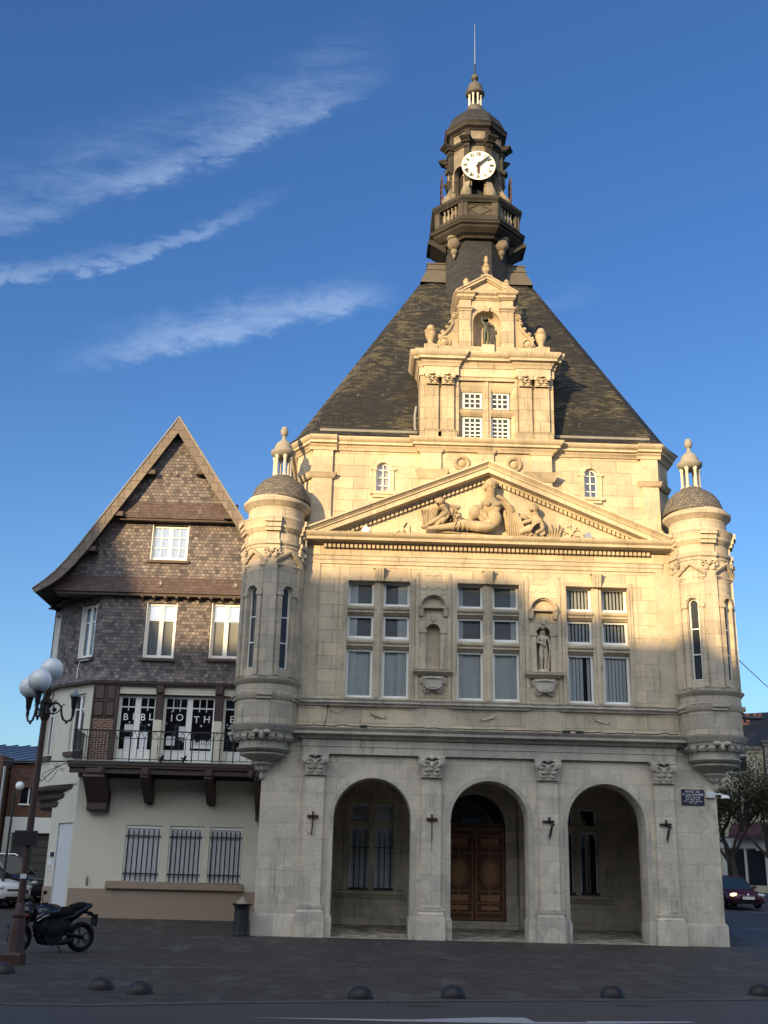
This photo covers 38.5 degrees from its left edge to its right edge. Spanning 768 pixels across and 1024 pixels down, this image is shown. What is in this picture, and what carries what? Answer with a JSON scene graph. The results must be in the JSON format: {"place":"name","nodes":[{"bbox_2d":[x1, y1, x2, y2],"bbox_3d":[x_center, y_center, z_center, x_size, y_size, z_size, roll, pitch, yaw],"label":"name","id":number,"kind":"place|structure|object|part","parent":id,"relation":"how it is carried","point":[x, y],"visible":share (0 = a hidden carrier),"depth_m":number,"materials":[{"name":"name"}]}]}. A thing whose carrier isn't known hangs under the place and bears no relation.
{"place":"outdoors","nodes":[
{"label":"outdoors","id":0,"kind":"place"},
{"bbox_2d":[0,896,767,1006],"bbox_3d":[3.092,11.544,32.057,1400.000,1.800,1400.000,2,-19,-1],"label":"ground","id":1,"kind":"structure","parent":0,"point":[217,952],"depth_m":21.31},
{"bbox_2d":[0,962,14,974],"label":"dome bollard","id":2,"kind":"object","parent":1,"relation":"on","point":[7,968],"visible":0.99,"depth_m":18.05,"materials":[{"name":"metal"}]},
{"bbox_2d":[0,756,14,854],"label":"brick building","id":3,"kind":"structure","parent":1,"relation":"on","point":[5,775],"depth_m":47.86,"materials":[{"name":"brick"}]},
{"bbox_2d":[0,781,23,907],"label":"street lamp","id":4,"kind":"object","parent":1,"relation":"on","point":[19,785],"visible":0.98,"depth_m":40.09,"materials":[{"name":"white metal"}]},
{"bbox_2d":[0,866,31,905],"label":"parked car","id":5,"kind":"object","parent":1,"relation":"on","point":[9,887],"visible":0.79,"depth_m":39.17,"materials":[{"name":"white paint"}]},
{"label":"windows","id":6,"kind":"part","parent":5,"relation":"part of","materials":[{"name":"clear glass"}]},
{"bbox_2d":[0,853,43,900],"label":"parked car","id":7,"kind":"object","parent":1,"relation":"on","point":[35,881],"visible":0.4,"depth_m":42.37,"materials":[{"name":"paint"}]},
{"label":"windows","id":8,"kind":"part","parent":7,"relation":"part of","materials":[{"name":"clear glass"}]},
{"bbox_2d":[0,744,51,876],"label":"brick building","id":9,"kind":"structure","parent":1,"relation":"on","point":[39,850],"depth_m":47.97,"materials":[{"name":"red brick"}]},
{"bbox_2d":[18,788,31,805],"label":"window","id":10,"kind":"structure","parent":9,"relation":"in","point":[26,792],"depth_m":48.30,"materials":[{"name":"white paint"}]},
{"bbox_2d":[10,833,49,876],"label":"garage door","id":11,"kind":"structure","parent":9,"relation":"in","point":[38,857],"depth_m":47.69,"materials":[{"name":"grey metal"}]},
{"bbox_2d":[0,658,79,965],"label":"street lamp","id":12,"kind":"object","parent":1,"relation":"on","point":[36,683],"visible":1,"depth_m":20.84,"materials":[{"name":"brown metal"}]},
{"bbox_2d":[3,760,66,781],"bbox_3d":[-11.563,8.571,36.402,2.151,0.733,0.056,2,-19,-1],"label":"iron bracket","id":13,"kind":"object","parent":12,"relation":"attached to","point":[55,767],"visible":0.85,"depth_m":36.46,"materials":[{"name":"black metal"}]},
{"bbox_2d":[7,889,97,952],"bbox_3d":[-6.998,8.640,23.243,1.961,1.245,1.071,17,-24,-38],"label":"motorcycle","id":14,"kind":"object","parent":1,"relation":"on","point":[51,925],"visible":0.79,"depth_m":23.15,"materials":[{"name":"metal"}]},
{"bbox_2d":[88,976,113,990],"bbox_3d":[-4.121,6.875,16.049,0.370,0.199,0.370,-10,-22,30],"label":"dome bollard","id":15,"kind":"object","parent":1,"relation":"on","point":[101,983],"visible":0.97,"depth_m":15.93,"materials":[{"name":"metal"}]},
{"bbox_2d":[126,980,152,994],"bbox_3d":[-3.450,6.736,15.584,0.370,0.199,0.370,10,-20,-24],"label":"dome bollard","id":16,"kind":"object","parent":1,"relation":"on","point":[140,987],"visible":0.95,"depth_m":15.46,"materials":[{"name":"metal"}]},
{"bbox_2d":[32,416,260,920],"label":"library","id":17,"kind":"structure","parent":1,"relation":"on","point":[149,796],"depth_m":38.67,"materials":[{"name":"brown paint"}]},
{"bbox_2d":[42,701,56,760],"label":"corner window","id":18,"kind":"structure","parent":17,"relation":"in","point":[52,717],"depth_m":40.17,"materials":[{"name":"white paint"}]},
{"bbox_2d":[52,615,61,658],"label":"window","id":19,"kind":"structure","parent":17,"relation":"in","point":[58,620],"depth_m":41.68,"materials":[{"name":"white paint"}]},
{"bbox_2d":[49,823,72,906],"bbox_3d":[-10.902,12.134,37.269,0.130,3.140,1.245,15,-23,-35],"label":"roller shutter door","id":20,"kind":"structure","parent":17,"relation":"in","point":[64,835],"depth_m":37.41,"materials":[{"name":"white metal"}]},
{"bbox_2d":[62,694,86,756],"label":"corner window","id":21,"kind":"structure","parent":17,"relation":"in","point":[78,719],"depth_m":38.92,"materials":[{"name":"white paint"}]},
{"bbox_2d":[73,604,97,662],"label":"window","id":22,"kind":"structure","parent":17,"relation":"in","point":[86,642],"depth_m":39.88,"materials":[{"name":"white paint"}]},
{"bbox_2d":[114,695,155,760],"bbox_3d":[-8.637,7.628,38.515,1.340,2.380,0.440,2,-19,-1],"label":"french window","id":23,"kind":"structure","parent":17,"relation":"in","point":[129,705],"depth_m":38.62,"materials":[{"name":"white paint"}]},
{"bbox_2d":[122,825,161,881],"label":"shuttered window","id":24,"kind":"structure","parent":17,"relation":"in","point":[143,842],"depth_m":36.97,"materials":[{"name":"white paint"}]},
{"bbox_2d":[139,603,177,661],"bbox_3d":[-7.992,4.296,39.337,1.260,2.110,0.300,2,-19,-1],"label":"window","id":25,"kind":"structure","parent":17,"relation":"in","point":[160,627],"depth_m":39.43,"materials":[{"name":"white paint"}]},
{"bbox_2d":[147,525,189,563],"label":"window","id":26,"kind":"structure","parent":17,"relation":"in","point":[169,555],"depth_m":40.33,"materials":[{"name":"white paint"}]},
{"bbox_2d":[166,826,202,882],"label":"shuttered window","id":27,"kind":"structure","parent":17,"relation":"in","point":[185,842],"depth_m":36.99,"materials":[{"name":"white paint"}]},
{"bbox_2d":[159,696,214,762],"bbox_3d":[-6.828,7.680,38.539,1.840,2.380,0.440,2,-19,-1],"label":"french window","id":28,"kind":"structure","parent":17,"relation":"in","point":[202,709],"depth_m":38.69,"materials":[{"name":"white paint"}]},
{"bbox_2d":[205,604,239,661],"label":"window","id":29,"kind":"structure","parent":17,"relation":"in","point":[225,617],"depth_m":39.49,"materials":[{"name":"white glass"}]},
{"bbox_2d":[207,827,242,883],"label":"shuttered window","id":30,"kind":"structure","parent":17,"relation":"in","point":[225,843],"depth_m":37.00,"materials":[{"name":"white paint"}]},
{"bbox_2d":[220,698,251,763],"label":"french window","id":31,"kind":"structure","parent":17,"relation":"in","point":[229,706],"depth_m":38.58,"materials":[{"name":"white paint"}]},
{"bbox_2d":[231,897,252,936],"bbox_3d":[-4.075,11.576,31.511,0.600,1.060,0.600,2,-19,-1],"label":"litter bin","id":32,"kind":"object","parent":1,"relation":"on","point":[242,905],"visible":1,"depth_m":31.34,"materials":[{"name":"black metal"}]},
{"bbox_2d":[348,985,372,999],"bbox_3d":[-0.334,6.858,15.721,0.370,0.199,0.370,-1,-19,7],"label":"dome bollard","id":33,"kind":"object","parent":1,"relation":"on","point":[362,992],"visible":0.98,"depth_m":15.60,"materials":[{"name":"metal"}]},
{"bbox_2d":[0,998,767,1006],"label":"kerb","id":34,"kind":"structure","parent":1,"relation":"on","point":[361,1001],"depth_m":15.15,"materials":[{"name":"grey concrete"}]},
{"bbox_2d":[441,984,465,998],"bbox_3d":[1.016,7.024,16.118,0.370,0.199,0.370,-14,-24,38],"label":"dome bollard","id":35,"kind":"object","parent":1,"relation":"on","point":[452,991],"visible":0.97,"depth_m":16.00,"materials":[{"name":"metal"}]},
{"bbox_2d":[228,24,749,946],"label":"town hall","id":36,"kind":"structure","parent":1,"relation":"on","point":[450,512],"depth_m":35.06,"materials":[{"name":"stone"}]},
{"bbox_2d":[307,811,317,834],"bbox_3d":[-2.108,9.183,32.502,0.320,0.682,0.185,2,-19,-1],"label":"flag holder","id":37,"kind":"object","parent":36,"relation":"attached to","point":[313,816],"visible":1,"depth_m":32.55,"materials":[{"name":"metal"}]},
{"bbox_2d":[335,797,405,898],"bbox_3d":[-0.411,11.243,36.883,2.310,3.230,0.455,2,-19,-1],"label":"porch window","id":38,"kind":"structure","parent":36,"relation":"in","point":[372,837],"depth_m":36.92,"materials":[{"name":"stone"}]},
{"bbox_2d":[340,567,414,699],"bbox_3d":[-0.186,3.814,34.635,2.260,4.180,0.575,2,-19,-1],"label":"cross window","id":39,"kind":"structure","parent":36,"relation":"in","point":[377,651],"depth_m":34.65,"materials":[{"name":"stone"}]},
{"bbox_2d":[370,459,395,497],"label":"attic window","id":40,"kind":"structure","parent":36,"relation":"in","point":[380,479],"depth_m":36.80,"materials":[{"name":"stone"}]},
{"bbox_2d":[426,814,436,840],"bbox_3d":[1.416,9.459,32.491,0.320,1.050,0.185,2,-19,-1],"label":"flag holder","id":41,"kind":"object","parent":36,"relation":"attached to","point":[432,819],"visible":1,"depth_m":32.61,"materials":[{"name":"metal"}]},
{"bbox_2d":[450,794,505,920],"bbox_3d":[3.027,11.525,36.955,2.080,4.120,0.200,2,-19,-1],"label":"door","id":42,"kind":"structure","parent":36,"relation":"in","point":[477,881],"depth_m":36.87,"materials":[{"name":"brown wood"}]},
{"bbox_2d":[481,315,491,343],"bbox_3d":[3.561,-6.272,38.238,0.387,1.243,0.233,2,-19,-1],"label":"bronze statue","id":43,"kind":"object","parent":36,"relation":"on","point":[486,324],"visible":1,"depth_m":38.19,"materials":[{"name":"green metal"}]},
{"bbox_2d":[452,570,524,702],"bbox_3d":[3.278,3.914,34.682,2.260,4.180,0.575,2,-19,-1],"label":"cross window","id":44,"kind":"structure","parent":36,"relation":"in","point":[487,641],"depth_m":34.70,"materials":[{"name":"stone"}]},
{"bbox_2d":[536,627,550,669],"bbox_3d":[5.013,4.270,34.552,0.481,1.377,0.300,2,-19,-1],"label":"stone statue","id":45,"kind":"object","parent":36,"relation":"on","point":[541,638],"visible":1,"depth_m":34.49,"materials":[{"name":"stone"}]},
{"bbox_2d":[543,817,554,838],"bbox_3d":[4.897,9.371,32.601,0.358,0.652,0.185,2,-19,-1],"label":"flag holder","id":46,"kind":"object","parent":36,"relation":"attached to","point":[551,822],"visible":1,"depth_m":32.63,"materials":[{"name":"black metal"}]},
{"bbox_2d":[568,803,612,903],"bbox_3d":[6.481,11.443,36.976,2.240,3.230,0.455,2,-19,-1],"label":"porch window","id":47,"kind":"structure","parent":36,"relation":"in","point":[582,829],"depth_m":37.01,"materials":[{"name":"glass"}]},
{"bbox_2d":[578,466,604,503],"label":"attic window","id":48,"kind":"structure","parent":36,"relation":"in","point":[588,480],"depth_m":36.90,"materials":[{"name":"stone"}]},
{"bbox_2d":[561,573,636,705],"bbox_3d":[6.741,4.015,34.728,2.260,4.180,0.575,2,-19,-1],"label":"cross window","id":49,"kind":"structure","parent":36,"relation":"in","point":[596,650],"depth_m":34.75,"materials":[{"name":"stone"}]},
{"bbox_2d":[659,820,671,842],"bbox_3d":[8.386,9.472,32.648,0.358,0.652,0.185,2,-19,-1],"label":"flag holder","id":50,"kind":"object","parent":36,"relation":"attached to","point":[669,826],"visible":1,"depth_m":32.68,"materials":[{"name":"black metal"}]},
{"bbox_2d":[681,789,704,804],"bbox_3d":[9.306,8.599,33.166,0.686,0.455,0.036,2,-19,-1],"label":"street sign","id":51,"kind":"object","parent":36,"relation":"attached to","point":[691,797],"visible":1,"depth_m":33.16,"materials":[{"name":"blue metal"}]},
{"bbox_2d":[705,792,729,800],"bbox_3d":[10.042,8.547,33.061,0.686,0.280,0.300,2,-19,-1],"label":"security camera","id":52,"kind":"object","parent":36,"relation":"attached to","point":[713,795],"visible":1,"depth_m":33.10,"materials":[{"name":"white paint"}]},
{"bbox_2d":[742,716,764,719],"bbox_3d":[11.148,6.532,33.618,0.962,0.584,0.336,-5,-20,18],"label":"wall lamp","id":53,"kind":"object","parent":36,"relation":"attached to","point":[753,718],"visible":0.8,"depth_m":33.56,"materials":[{"name":"black metal"}]},
{"bbox_2d":[739,660,767,686],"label":"overhead wire","id":54,"kind":"object","parent":36,"relation":"attached to","point":[753,673],"visible":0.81,"depth_m":38.23,"materials":[{"name":"black metal"}]},
{"bbox_2d":[600,984,624,997],"bbox_3d":[3.472,7.285,16.721,0.370,0.199,0.370,7,-19,-16],"label":"dome bollard","id":55,"kind":"object","parent":1,"relation":"on","point":[611,991],"visible":0.96,"depth_m":16.60,"materials":[{"name":"metal"}]},
{"bbox_2d":[717,712,767,892],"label":"shop house","id":56,"kind":"structure","parent":1,"relation":"on","point":[751,862],"depth_m":63.88,"materials":[{"name":"beige paint"}]},
{"bbox_2d":[728,753,747,773],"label":"window","id":57,"kind":"structure","parent":56,"relation":"in","point":[745,758],"depth_m":65.14,"materials":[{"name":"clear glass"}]},
{"bbox_2d":[731,788,751,822],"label":"window","id":58,"kind":"structure","parent":56,"relation":"in","point":[736,788],"depth_m":64.44,"materials":[{"name":"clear glass"}]},
{"bbox_2d":[722,848,767,886],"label":"shop window","id":59,"kind":"structure","parent":56,"relation":"in","point":[752,865],"depth_m":63.24,"materials":[{"name":"black glass"}]},
{"bbox_2d":[749,983,767,995],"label":"dome bollard","id":60,"kind":"object","parent":1,"relation":"on","point":[758,989],"visible":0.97,"depth_m":17.49,"materials":[{"name":"metal"}]},
{"bbox_2d":[756,727,767,850],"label":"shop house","id":61,"kind":"structure","parent":1,"relation":"on","point":[764,741],"depth_m":64.38,"materials":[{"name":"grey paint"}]},
{"bbox_2d":[0,1001,767,1023],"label":"road","id":62,"kind":"structure","parent":0,"point":[726,1012],"depth_m":13.99,"materials":[{"name":"grey asphalt"}]},
{"bbox_2d":[253,1017,694,1023],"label":"road marking","id":63,"kind":"object","parent":62,"relation":"on","point":[495,1020],"visible":1,"depth_m":13.39,"materials":[{"name":"paint"}]},
{"bbox_2d":[0,0,767,745],"label":"sky","id":64,"kind":"structure","parent":0,"point":[211,211],"materials":[{"name":"blue"}]},
{"bbox_2d":[407,1004,439,1005],"bbox_3d":[0.538,6.676,14.895,0.457,0.001,0.140,2,-19,-3],"label":"drain cover","id":65,"kind":"object","parent":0,"point":[421,1005],"visible":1,"depth_m":14.87,"materials":[{"name":"metal"}]},
{"bbox_2d":[617,1004,652,1005],"bbox_3d":[3.552,6.969,15.552,0.516,0.001,0.140,2,-19,-3],"label":"drain cover","id":66,"kind":"object","parent":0,"point":[634,1005],"visible":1,"depth_m":15.54,"materials":[{"name":"metal"}]},
{"bbox_2d":[724,893,767,948],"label":"side street","id":67,"kind":"structure","parent":0,"point":[745,922],"depth_m":41.00,"materials":[{"name":"grey asphalt"}]},
{"bbox_2d":[716,772,767,904],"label":"street tree","id":68,"kind":"object","parent":67,"relation":"on","point":[758,801],"visible":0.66,"depth_m":52.10,"materials":[{"name":"green plant"}]},
{"bbox_2d":[718,743,767,858],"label":"street tree","id":69,"kind":"object","parent":67,"relation":"on","point":[751,778],"visible":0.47,"depth_m":57.63,"materials":[{"name":"green plant"}]},
{"bbox_2d":[722,875,764,908],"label":"parked car","id":70,"kind":"object","parent":67,"relation":"on","point":[738,890],"visible":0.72,"depth_m":47.91,"materials":[{"name":"red paint"}]},
{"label":"windows","id":71,"kind":"part","parent":70,"relation":"part of","materials":[{"name":"blue"}]}
]}

